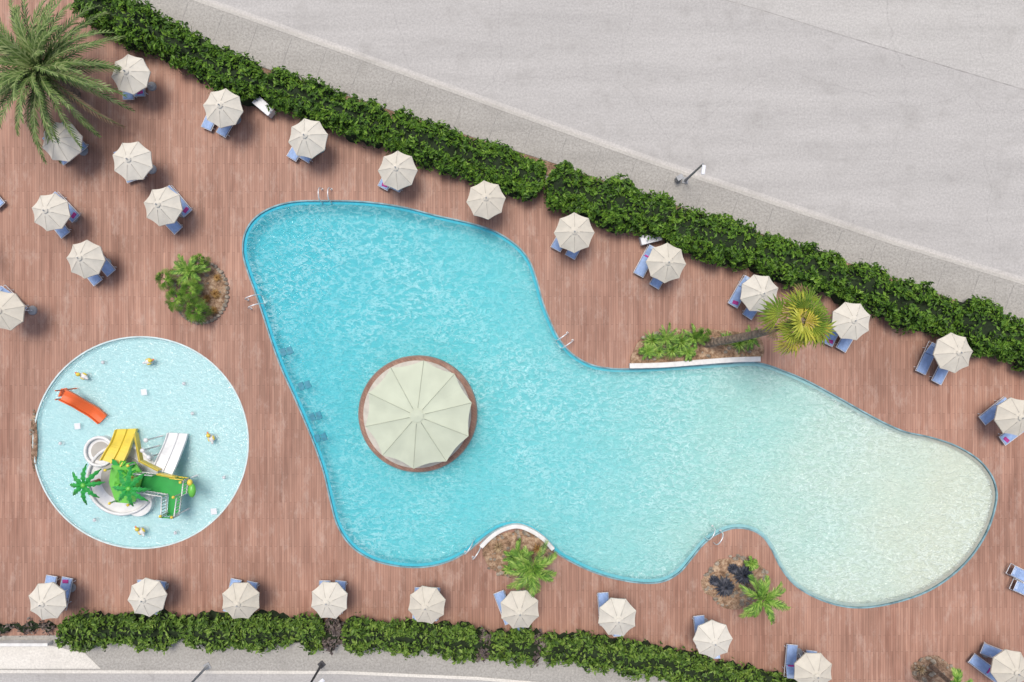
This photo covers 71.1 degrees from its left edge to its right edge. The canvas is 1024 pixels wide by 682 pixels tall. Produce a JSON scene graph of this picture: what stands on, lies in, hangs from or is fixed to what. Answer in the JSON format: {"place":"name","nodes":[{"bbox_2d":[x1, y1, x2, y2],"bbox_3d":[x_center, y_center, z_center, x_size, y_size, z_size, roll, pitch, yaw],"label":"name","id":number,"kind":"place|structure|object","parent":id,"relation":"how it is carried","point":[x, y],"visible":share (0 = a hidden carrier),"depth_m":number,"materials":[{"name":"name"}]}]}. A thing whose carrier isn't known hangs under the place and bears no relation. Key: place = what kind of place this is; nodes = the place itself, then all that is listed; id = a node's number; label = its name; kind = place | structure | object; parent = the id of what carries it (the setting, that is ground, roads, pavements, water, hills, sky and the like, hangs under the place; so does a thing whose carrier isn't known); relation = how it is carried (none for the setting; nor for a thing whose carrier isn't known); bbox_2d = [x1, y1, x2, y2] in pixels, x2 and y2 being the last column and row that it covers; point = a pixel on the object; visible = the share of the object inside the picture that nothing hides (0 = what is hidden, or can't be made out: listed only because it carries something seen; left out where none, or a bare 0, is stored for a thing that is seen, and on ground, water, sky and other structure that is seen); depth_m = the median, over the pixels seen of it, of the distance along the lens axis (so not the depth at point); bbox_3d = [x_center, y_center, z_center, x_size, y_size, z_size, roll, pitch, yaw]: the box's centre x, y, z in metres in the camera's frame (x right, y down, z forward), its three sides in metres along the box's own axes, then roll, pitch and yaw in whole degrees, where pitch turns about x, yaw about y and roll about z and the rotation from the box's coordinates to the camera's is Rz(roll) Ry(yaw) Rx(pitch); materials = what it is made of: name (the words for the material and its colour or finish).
{"place":"outdoors","nodes":[
{"label":"outdoors","id":0,"kind":"place"},
{"bbox_2d":[0,640,52,645],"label":"garden wall","id":1,"kind":"structure","parent":0,"point":[25,642],"depth_m":41.63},
{"bbox_2d":[0,646,99,668],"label":"driveway","id":2,"kind":"structure","parent":0,"point":[32,657],"depth_m":41.99,"materials":[{"name":"concrete"}]},
{"bbox_2d":[0,673,495,681],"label":"road","id":3,"kind":"structure","parent":0,"point":[71,677],"depth_m":42.15,"materials":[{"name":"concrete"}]},
{"bbox_2d":[0,670,532,681],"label":"kerb","id":4,"kind":"structure","parent":3,"relation":"on","point":[254,672],"depth_m":42.00,"materials":[{"name":"concrete"}]},
{"bbox_2d":[0,635,666,681],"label":"pavement","id":5,"kind":"structure","parent":0,"point":[181,656],"depth_m":42.01,"materials":[{"name":"concrete"}]},
{"bbox_2d":[0,0,1023,681],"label":"wooden deck","id":6,"kind":"structure","parent":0,"point":[272,530],"depth_m":42.00,"materials":[{"name":"brown wood"}]},
{"bbox_2d":[0,291,36,330],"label":"parasol","id":7,"kind":"object","parent":6,"relation":"on","point":[12,309],"visible":1,"depth_m":39.64,"materials":[{"name":"fabric"}]},
{"bbox_2d":[0,617,55,636],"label":"shrub row","id":8,"kind":"object","parent":6,"relation":"on","point":[48,626],"visible":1,"depth_m":41.79,"materials":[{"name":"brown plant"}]},
{"bbox_2d":[29,409,37,471],"bbox_3d":[-28.024,5.822,41.944,0.472,0.128,3.701,0,90,0],"label":"gravel bed","id":9,"kind":"object","parent":6,"relation":"on","point":[33,433],"visible":1,"depth_m":41.98,"materials":[{"name":"gravel"}]},
{"bbox_2d":[29,582,75,619],"bbox_3d":[-25.834,14.466,40.559,2.046,2.889,2.044,-7,90,0],"label":"parasol","id":10,"kind":"object","parent":6,"relation":"on","point":[48,600],"visible":1,"depth_m":39.70,"materials":[{"name":"fabric"}]},
{"bbox_2d":[32,193,77,230],"bbox_3d":[-25.661,-7.175,40.582,2.017,2.850,2.014,-10,90,0],"label":"parasol","id":11,"kind":"object","parent":6,"relation":"on","point":[51,211],"visible":1,"depth_m":39.74,"materials":[{"name":"fabric"}]},
{"bbox_2d":[42,122,87,161],"bbox_3d":[-25.024,-11.081,40.511,2.123,3.006,2.122,6,90,0],"label":"parasol","id":12,"kind":"object","parent":6,"relation":"on","point":[67,148],"visible":0.74,"depth_m":39.70,"materials":[{"name":"fabric"}]},
{"bbox_2d":[0,0,135,164],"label":"date palm","id":13,"kind":"object","parent":6,"relation":"on","point":[51,79],"visible":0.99,"depth_m":37.72,"materials":[{"name":"green plant"}]},
{"bbox_2d":[60,576,75,609],"bbox_3d":[-26.031,14.677,41.680,0.680,0.640,1.902,12,90,0],"label":"sun lounger","id":14,"kind":"object","parent":6,"relation":"on","point":[65,584],"visible":0.53,"depth_m":41.63,"materials":[{"name":"fabric"}]},
{"bbox_2d":[67,240,110,278],"bbox_3d":[-23.771,-4.562,40.574,2.027,2.861,2.025,-19,90,0],"label":"parasol","id":15,"kind":"object","parent":6,"relation":"on","point":[86,259],"visible":1,"depth_m":39.79,"materials":[{"name":"fabric"}]},
{"bbox_2d":[111,54,156,94],"bbox_3d":[-21.169,-14.807,40.549,2.072,2.934,2.067,16,90,0],"label":"parasol","id":16,"kind":"object","parent":6,"relation":"on","point":[132,76],"visible":0.97,"depth_m":39.65,"materials":[{"name":"fabric"}]},
{"bbox_2d":[113,142,156,180],"bbox_3d":[-21.043,-9.971,40.514,2.118,2.998,2.114,-6,90,0],"label":"parasol","id":17,"kind":"object","parent":6,"relation":"on","point":[133,161],"visible":1,"depth_m":39.59,"materials":[{"name":"fabric"}]},
{"bbox_2d":[32,336,248,548],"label":"splash pool","id":18,"kind":"structure","parent":6,"relation":"in","point":[177,387],"depth_m":42.35,"materials":[{"name":"liquid"}]},
{"bbox_2d":[55,388,107,423],"bbox_3d":[-24.995,3.649,41.550,2.890,1.500,0.912,38,90,0],"label":"children slide","id":19,"kind":"object","parent":18,"relation":"on","point":[95,414],"visible":1,"depth_m":41.52,"materials":[{"name":"orange plastic"}]},
{"bbox_2d":[100,428,137,466],"bbox_3d":[-22.594,6.118,41.250,1.454,1.500,1.992,0,90,0],"label":"yellow slide","id":20,"kind":"object","parent":18,"relation":"on","point":[118,448],"visible":0.95,"depth_m":41.14,"materials":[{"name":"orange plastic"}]},
{"bbox_2d":[87,435,162,515],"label":"plinth","id":21,"kind":"structure","parent":18,"relation":"on","point":[103,492],"depth_m":41.72,"materials":[{"name":"white plastic"}]},
{"bbox_2d":[69,464,104,504],"bbox_3d":[-23.941,8.064,41.080,1.934,2.459,2.205,18,90,0],"label":"toy palm","id":22,"kind":"object","parent":21,"relation":"on","point":[79,485],"visible":0.98,"depth_m":39.95,"materials":[{"name":"green plastic"}]},
{"bbox_2d":[83,436,110,466],"bbox_3d":[-23.983,6.399,41.500,1.652,0.180,1.806,0,90,0],"label":"rim","id":23,"kind":"object","parent":21,"relation":"on","point":[87,459],"visible":0.95,"depth_m":41.43,"materials":[{"name":"white plastic"}]},
{"bbox_2d":[86,445,150,515],"bbox_3d":[-22.835,8.049,41.600,3.805,0.180,4.164,0,90,0],"label":"rim","id":24,"kind":"object","parent":21,"relation":"on","point":[97,504],"visible":0.67,"depth_m":41.53,"materials":[{"name":"white plastic"}]},
{"bbox_2d":[112,467,149,505],"bbox_3d":[-21.157,8.106,40.841,2.057,2.982,2.139,-20,90,0],"label":"toy palm","id":25,"kind":"object","parent":21,"relation":"on","point":[130,490],"visible":0.97,"depth_m":39.45,"materials":[{"name":"green plastic"}]},
{"bbox_2d":[103,462,198,518],"bbox_3d":[-20.732,8.340,41.095,4.542,2.410,2.455,15,90,0],"label":"railing","id":26,"kind":"object","parent":18,"relation":"on","point":[175,515],"visible":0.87,"depth_m":40.37,"materials":[{"name":"white plastic"}]},
{"bbox_2d":[109,462,189,514],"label":"platform","id":27,"kind":"structure","parent":26,"relation":"attached to","point":[166,485],"depth_m":40.90,"materials":[{"name":"green plastic"}]},
{"bbox_2d":[112,459,140,485],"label":"jungle leaves","id":28,"kind":"object","parent":27,"relation":"on","point":[123,474],"visible":0.69,"depth_m":40.60,"materials":[{"name":"green plastic"}]},
{"bbox_2d":[133,433,195,496],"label":"panels","id":29,"kind":"object","parent":18,"relation":"on","point":[190,484],"visible":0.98,"depth_m":40.32,"materials":[{"name":"yellow plastic"}]},
{"bbox_2d":[154,432,188,474],"bbox_3d":[-19.659,6.431,41.345,1.292,1.310,2.226,10,90,0],"label":"white slide","id":30,"kind":"object","parent":29,"relation":"attached to","point":[167,460],"visible":0.99,"depth_m":41.24,"materials":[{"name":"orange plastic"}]},
{"bbox_2d":[128,577,168,616],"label":"parasol","id":31,"kind":"object","parent":6,"relation":"on","point":[147,596],"visible":1,"depth_m":39.76,"materials":[{"name":"fabric"}]},
{"bbox_2d":[144,187,186,225],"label":"parasol","id":32,"kind":"object","parent":6,"relation":"on","point":[163,206],"visible":1,"depth_m":39.68,"materials":[{"name":"fabric"}]},
{"bbox_2d":[69,0,265,106],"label":"hedge","id":33,"kind":"object","parent":6,"relation":"on","point":[146,29],"visible":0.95,"depth_m":40.37,"materials":[{"name":"green plant"}]},
{"bbox_2d":[55,608,325,656],"bbox_3d":[-18.427,16.728,41.176,15.586,1.687,2.837,0,90,0],"label":"hedge","id":34,"kind":"object","parent":6,"relation":"on","point":[260,631],"visible":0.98,"depth_m":40.98,"materials":[{"name":"green plant"}]},
{"bbox_2d":[172,260,229,324],"bbox_3d":[-18.197,-2.857,41.862,3.374,0.431,3.828,0,90,0],"label":"planter bed","id":35,"kind":"object","parent":6,"relation":"on","point":[221,286],"visible":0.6,"depth_m":41.85,"materials":[{"name":"stone"}]},
{"bbox_2d":[154,268,178,291],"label":"dwarf palm","id":36,"kind":"object","parent":35,"relation":"in","point":[169,281],"visible":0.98,"depth_m":40.61,"materials":[{"name":"green plant"}]},
{"bbox_2d":[165,287,187,311],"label":"dwarf palm","id":37,"kind":"object","parent":35,"relation":"in","point":[171,305],"visible":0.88,"depth_m":40.70,"materials":[{"name":"green plant"}]},
{"bbox_2d":[170,254,210,287],"bbox_3d":[-18.334,-3.972,41.178,2.136,1.645,2.066,0,90,0],"label":"sago palm","id":38,"kind":"object","parent":35,"relation":"in","point":[184,270],"visible":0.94,"depth_m":40.62,"materials":[{"name":"green plant"}]},
{"bbox_2d":[179,278,204,303],"bbox_3d":[-18.159,-2.864,41.040,1.525,1.919,1.583,30,90,0],"label":"dwarf palm","id":39,"kind":"object","parent":35,"relation":"in","point":[193,290],"visible":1,"depth_m":40.29,"materials":[{"name":"green plant"}]},
{"bbox_2d":[184,298,212,324],"bbox_3d":[-17.997,-1.703,41.233,1.648,1.533,1.723,39,90,0],"label":"dwarf palm","id":40,"kind":"object","parent":35,"relation":"in","point":[201,310],"visible":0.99,"depth_m":40.70,"materials":[{"name":"green plant"}]},
{"bbox_2d":[203,88,243,127],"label":"parasol","id":41,"kind":"object","parent":6,"relation":"on","point":[223,108],"visible":1,"depth_m":39.68,"materials":[{"name":"fabric"}]},
{"bbox_2d":[222,582,259,618],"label":"parasol","id":42,"kind":"object","parent":6,"relation":"on","point":[240,600],"visible":1,"depth_m":39.77,"materials":[{"name":"fabric"}]},
{"bbox_2d":[252,96,276,117],"bbox_3d":[-14.357,-13.570,41.640,1.220,0.680,0.560,40,90,0],"label":"storage box","id":43,"kind":"object","parent":6,"relation":"on","point":[260,103],"visible":0.96,"depth_m":41.30,"materials":[{"name":"plastic"}]},
{"bbox_2d":[288,118,327,158],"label":"parasol","id":44,"kind":"object","parent":6,"relation":"on","point":[308,138],"visible":1,"depth_m":39.65,"materials":[{"name":"fabric"}]},
{"bbox_2d":[259,66,390,148],"bbox_3d":[-10.595,-13.367,40.906,7.789,2.229,2.904,21,90,0],"label":"hedge","id":45,"kind":"object","parent":6,"relation":"on","point":[353,119],"visible":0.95,"depth_m":40.40,"materials":[{"name":"green plant"}]},
{"bbox_2d":[311,581,347,618],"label":"parasol","id":46,"kind":"object","parent":6,"relation":"on","point":[329,599],"visible":1,"depth_m":39.68,"materials":[{"name":"fabric"}]},
{"bbox_2d":[320,617,346,654],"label":"hedge","id":47,"kind":"object","parent":6,"relation":"on","point":[333,627],"visible":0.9,"depth_m":41.09,"materials":[{"name":"brown plant"}]},
{"bbox_2d":[378,150,417,189],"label":"parasol","id":48,"kind":"object","parent":6,"relation":"on","point":[397,170],"visible":1,"depth_m":39.73,"materials":[{"name":"fabric"}]},
{"bbox_2d":[408,586,445,623],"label":"parasol","id":49,"kind":"object","parent":6,"relation":"on","point":[426,604],"visible":1,"depth_m":39.72,"materials":[{"name":"fabric"}]},
{"bbox_2d":[340,611,548,668],"bbox_3d":[-3.848,17.318,41.223,12.067,1.618,2.600,3,90,0],"label":"hedge","id":50,"kind":"object","parent":6,"relation":"on","point":[463,641],"visible":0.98,"depth_m":41.05,"materials":[{"name":"green plant"}]},
{"bbox_2d":[380,104,547,201],"bbox_3d":[-2.721,-10.588,40.831,9.905,2.379,3.189,19,90,0],"label":"hedge","id":51,"kind":"object","parent":6,"relation":"on","point":[441,147],"visible":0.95,"depth_m":40.39,"materials":[{"name":"green plant"}]},
{"bbox_2d":[466,181,505,219],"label":"parasol","id":52,"kind":"object","parent":6,"relation":"on","point":[485,199],"visible":1,"depth_m":39.66,"materials":[{"name":"fabric"}]},
{"bbox_2d":[482,529,553,577],"bbox_3d":[0.374,12.448,41.884,4.211,0.368,2.916,0,90,0],"label":"planter bed","id":53,"kind":"object","parent":6,"relation":"on","point":[494,559],"visible":0.65,"depth_m":41.90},
{"bbox_2d":[503,538,533,570],"bbox_3d":[0.296,12.466,41.371,1.844,1.258,1.567,-41,90,0],"label":"sago palm","id":54,"kind":"object","parent":53,"relation":"in","point":[517,549],"visible":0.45,"depth_m":41.07,"materials":[{"name":"green plant"}]},
{"bbox_2d":[506,540,557,597],"bbox_3d":[1.130,12.687,40.554,2.981,2.944,3.218,0,90,0],"label":"date palm young","id":55,"kind":"object","parent":53,"relation":"in","point":[528,569],"visible":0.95,"depth_m":39.71,"materials":[{"name":"green plant"}]},
{"bbox_2d":[501,590,538,628],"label":"parasol","id":56,"kind":"object","parent":6,"relation":"on","point":[519,608],"visible":0.99,"depth_m":39.65,"materials":[{"name":"fabric"}]},
{"bbox_2d":[554,212,594,252],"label":"parasol","id":57,"kind":"object","parent":6,"relation":"on","point":[574,232],"visible":1,"depth_m":39.63,"materials":[{"name":"fabric"}]},
{"bbox_2d":[543,160,676,239],"bbox_3d":[5.571,-7.981,40.819,7.759,2.402,3.420,19,90,0],"label":"hedge","id":58,"kind":"object","parent":6,"relation":"on","point":[613,204],"visible":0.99,"depth_m":40.38,"materials":[{"name":"green plant"}]},
{"bbox_2d":[598,598,635,635],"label":"parasol","id":59,"kind":"object","parent":6,"relation":"on","point":[616,616],"visible":1,"depth_m":39.73,"materials":[{"name":"fabric"}]},
{"bbox_2d":[242,200,997,608],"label":"swimming pool","id":60,"kind":"structure","parent":6,"relation":"in","point":[638,474],"depth_m":42.77,"materials":[{"name":"liquid"}]},
{"bbox_2d":[358,355,477,471],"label":"pool island","id":61,"kind":"structure","parent":60,"relation":"on","point":[376,378],"depth_m":41.83,"materials":[{"name":"brown wood"}]},
{"bbox_2d":[365,360,471,468],"bbox_3d":[-5.144,4.050,40.280,5.866,3.240,5.983,0,90,0],"label":"parasol","id":62,"kind":"object","parent":61,"relation":"on","point":[418,415],"visible":1,"depth_m":39.27,"materials":[{"name":"fabric"}]},
{"bbox_2d":[633,244,653,277],"bbox_3d":[7.785,-4.661,41.638,0.680,0.725,1.902,28,90,0],"label":"sun lounger","id":63,"kind":"object","parent":6,"relation":"on","point":[641,268],"visible":0.59,"depth_m":41.63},
{"bbox_2d":[646,242,685,282],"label":"parasol","id":64,"kind":"object","parent":6,"relation":"on","point":[665,263],"visible":1,"depth_m":39.67,"materials":[{"name":"fabric"}]},
{"bbox_2d":[540,629,797,681],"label":"hedge","id":65,"kind":"object","parent":6,"relation":"on","point":[584,649],"visible":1,"depth_m":41.09,"materials":[{"name":"green plant"}]},
{"bbox_2d":[630,328,763,362],"bbox_3d":[10.821,0.357,41.874,7.838,0.251,2.214,0,90,0],"label":"planter bed","id":66,"kind":"object","parent":6,"relation":"on","point":[719,351],"visible":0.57,"depth_m":41.86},
{"bbox_2d":[638,342,656,359],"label":"sago palm","id":67,"kind":"object","parent":66,"relation":"in","point":[649,351],"visible":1,"depth_m":41.36,"materials":[{"name":"green plant"}]},
{"bbox_2d":[651,322,683,351],"bbox_3d":[8.905,-0.117,41.474,1.619,1.051,1.890,44,90,0],"label":"sago palm","id":68,"kind":"object","parent":66,"relation":"in","point":[668,339],"visible":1,"depth_m":41.32,"materials":[{"name":"green plant"}]},
{"bbox_2d":[682,323,704,348],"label":"sago palm","id":69,"kind":"object","parent":66,"relation":"in","point":[694,339],"visible":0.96,"depth_m":41.32,"materials":[{"name":"green plant"}]},
{"bbox_2d":[703,283,837,357],"bbox_3d":[13.443,-0.771,37.950,5.065,8.288,3.506,-22,90,0],"label":"fan palm","id":70,"kind":"object","parent":66,"relation":"in","point":[798,306],"visible":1,"depth_m":34.75,"materials":[{"name":"green plant"}]},
{"bbox_2d":[693,618,732,658],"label":"parasol","id":71,"kind":"object","parent":6,"relation":"on","point":[712,638],"visible":1,"depth_m":39.67,"materials":[{"name":"fabric"}]},
{"bbox_2d":[664,203,762,271],"bbox_3d":[11.403,-5.913,40.945,5.530,2.151,3.236,15,90,0],"label":"hedge","id":72,"kind":"object","parent":6,"relation":"on","point":[728,240],"visible":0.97,"depth_m":40.37,"materials":[{"name":"green plant"}]},
{"bbox_2d":[701,554,768,609],"bbox_3d":[13.130,14.084,41.892,3.478,0.327,3.460,42,90,0],"label":"planter bed","id":73,"kind":"object","parent":6,"relation":"on","point":[737,599],"visible":0.73,"depth_m":41.89,"materials":[{"name":"stone"}]},
{"bbox_2d":[715,576,734,596],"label":"dark agave","id":74,"kind":"object","parent":73,"relation":"in","point":[725,586],"visible":1,"depth_m":41.52,"materials":[{"name":"black plant"}]},
{"bbox_2d":[734,565,752,586],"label":"dark agave","id":75,"kind":"object","parent":73,"relation":"in","point":[743,573],"visible":0.95,"depth_m":41.48,"materials":[{"name":"black plant"}]},
{"bbox_2d":[739,574,790,624],"bbox_3d":[14.019,14.417,40.529,2.897,2.968,2.732,0,90,0],"label":"date palm young","id":76,"kind":"object","parent":73,"relation":"in","point":[761,595],"visible":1,"depth_m":39.53,"materials":[{"name":"green plant"}]},
{"bbox_2d":[728,275,749,307],"bbox_3d":[13.288,-2.876,41.680,0.680,0.640,1.902,30,90,0],"label":"sun lounger","id":77,"kind":"object","parent":6,"relation":"on","point":[735,301],"visible":0.7,"depth_m":41.63,"materials":[{"name":"fabric"}]},
{"bbox_2d":[740,275,777,311],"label":"parasol","id":78,"kind":"object","parent":6,"relation":"on","point":[756,290],"visible":0.95,"depth_m":39.73,"materials":[{"name":"fabric"}]},
{"bbox_2d":[783,644,797,678],"bbox_3d":[16.214,18.594,41.638,0.680,0.725,1.902,5,90,0],"label":"sun lounger","id":79,"kind":"object","parent":6,"relation":"on","point":[791,656],"visible":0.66,"depth_m":41.63,"materials":[{"name":"fabric"}]},
{"bbox_2d":[748,231,847,296],"bbox_3d":[16.346,-4.342,40.914,5.473,2.211,3.102,16,90,0],"label":"hedge","id":80,"kind":"object","parent":6,"relation":"on","point":[786,262],"visible":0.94,"depth_m":40.39,"materials":[{"name":"green plant"}]},
{"bbox_2d":[794,648,831,681],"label":"parasol","id":81,"kind":"object","parent":6,"relation":"on","point":[812,667],"visible":1,"depth_m":39.64,"materials":[{"name":"fabric"}]},
{"bbox_2d":[830,302,870,339],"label":"parasol","id":82,"kind":"object","parent":6,"relation":"on","point":[852,322],"visible":1,"depth_m":39.65,"materials":[{"name":"fabric"}]},
{"bbox_2d":[830,259,962,337],"bbox_3d":[21.924,-2.285,40.804,7.550,2.431,3.239,21,90,0],"label":"hedge","id":83,"kind":"object","parent":6,"relation":"on","point":[898,304],"visible":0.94,"depth_m":40.42,"materials":[{"name":"green plant"}]},
{"bbox_2d":[915,341,935,374],"bbox_3d":[24.147,0.992,41.660,0.680,0.680,1.902,25,90,0],"label":"sun lounger","id":84,"kind":"object","parent":6,"relation":"on","point":[926,360],"visible":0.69,"depth_m":41.63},
{"bbox_2d":[911,655,953,681],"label":"planter bed","id":85,"kind":"object","parent":6,"relation":"on","point":[943,666],"visible":0.94,"depth_m":41.90,"materials":[{"name":"soil"}]},
{"bbox_2d":[929,664,972,681],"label":"date palm young","id":86,"kind":"object","parent":85,"relation":"in","point":[959,675],"visible":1,"depth_m":39.01,"materials":[{"name":"green plant"}]},
{"bbox_2d":[929,366,947,384],"bbox_3d":[25.089,1.587,41.638,0.680,0.725,1.902,27,90,0],"label":"sun lounger","id":87,"kind":"object","parent":6,"relation":"on","point":[939,376],"visible":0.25,"depth_m":41.63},
{"bbox_2d":[924,332,972,372],"bbox_3d":[24.496,0.653,40.521,2.109,2.985,2.106,18,90,0],"label":"parasol","id":88,"kind":"object","parent":6,"relation":"on","point":[952,352],"visible":0.99,"depth_m":39.62,"materials":[{"name":"fabric"}]},
{"bbox_2d":[941,295,1023,363],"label":"hedge","id":89,"kind":"object","parent":6,"relation":"on","point":[988,328],"visible":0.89,"depth_m":40.36,"materials":[{"name":"green plant"}]},
{"bbox_2d":[968,653,996,681],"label":"sun lounger","id":90,"kind":"object","parent":6,"relation":"on","point":[977,662],"visible":0.62,"depth_m":41.63,"materials":[{"name":"fabric"}]},
{"bbox_2d":[980,642,1001,657],"bbox_3d":[28.213,18.197,41.764,1.902,0.474,0.680,21,90,0],"label":"sun lounger","id":91,"kind":"object","parent":6,"relation":"on","point":[988,650],"visible":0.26,"depth_m":41.63,"materials":[{"name":"fabric"}]},
{"bbox_2d":[978,396,1006,425],"bbox_3d":[28.064,4.066,41.764,1.902,0.474,0.680,-38,90,0],"label":"sun lounger","id":92,"kind":"object","parent":6,"relation":"on","point":[987,417],"visible":0.59,"depth_m":41.63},
{"bbox_2d":[981,649,1023,681],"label":"parasol","id":93,"kind":"object","parent":6,"relation":"on","point":[1007,665],"visible":1,"depth_m":39.72,"materials":[{"name":"fabric"}]},
{"bbox_2d":[987,397,1023,435],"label":"parasol","id":94,"kind":"object","parent":6,"relation":"on","point":[1009,416],"visible":1,"depth_m":39.75,"materials":[{"name":"fabric"}]},
{"bbox_2d":[1011,337,1023,372],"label":"hedge","id":95,"kind":"object","parent":6,"relation":"on","point":[1018,363],"visible":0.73,"depth_m":40.93,"materials":[{"name":"green plant"}]},
{"bbox_2d":[480,523,554,550],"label":"planter wall","id":96,"kind":"structure","parent":0,"point":[527,528],"depth_m":41.70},
{"bbox_2d":[131,0,1023,317],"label":"pavement","id":97,"kind":"structure","parent":0,"point":[271,46],"depth_m":42.01,"materials":[{"name":"concrete"}]},
{"bbox_2d":[149,0,1013,313],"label":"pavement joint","id":98,"kind":"object","parent":97,"relation":"on","point":[597,160],"visible":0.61,"depth_m":42.01,"materials":[{"name":"concrete"}]},
{"bbox_2d":[168,20,1016,319],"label":"garden kerb","id":99,"kind":"structure","parent":97,"relation":"on","point":[558,162],"depth_m":41.97,"materials":[{"name":"concrete"}]},
{"bbox_2d":[261,68,954,300],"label":"planting strip","id":100,"kind":"object","parent":97,"relation":"on","point":[549,166],"visible":0.12,"depth_m":42.00,"materials":[{"name":"soil"}]},
{"bbox_2d":[215,0,1023,276],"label":"road","id":101,"kind":"structure","parent":0,"point":[911,149],"depth_m":42.15,"materials":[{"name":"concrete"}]},
{"bbox_2d":[193,0,1023,284],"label":"kerb","id":102,"kind":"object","parent":101,"relation":"on","point":[603,141],"visible":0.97,"depth_m":42.14,"materials":[{"name":"concrete"}]},
{"bbox_2d":[629,356,760,368],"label":"planter wall","id":103,"kind":"structure","parent":0,"point":[696,362],"depth_m":41.65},
{"bbox_2d":[723,0,1023,88],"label":"road surface","id":104,"kind":"object","parent":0,"point":[983,38],"depth_m":42.14,"materials":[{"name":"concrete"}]},
{"bbox_2d":[726,0,1023,89],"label":"road joint","id":105,"kind":"object","parent":104,"relation":"on","point":[876,45],"visible":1,"depth_m":42.14,"materials":[{"name":"asphalt"}]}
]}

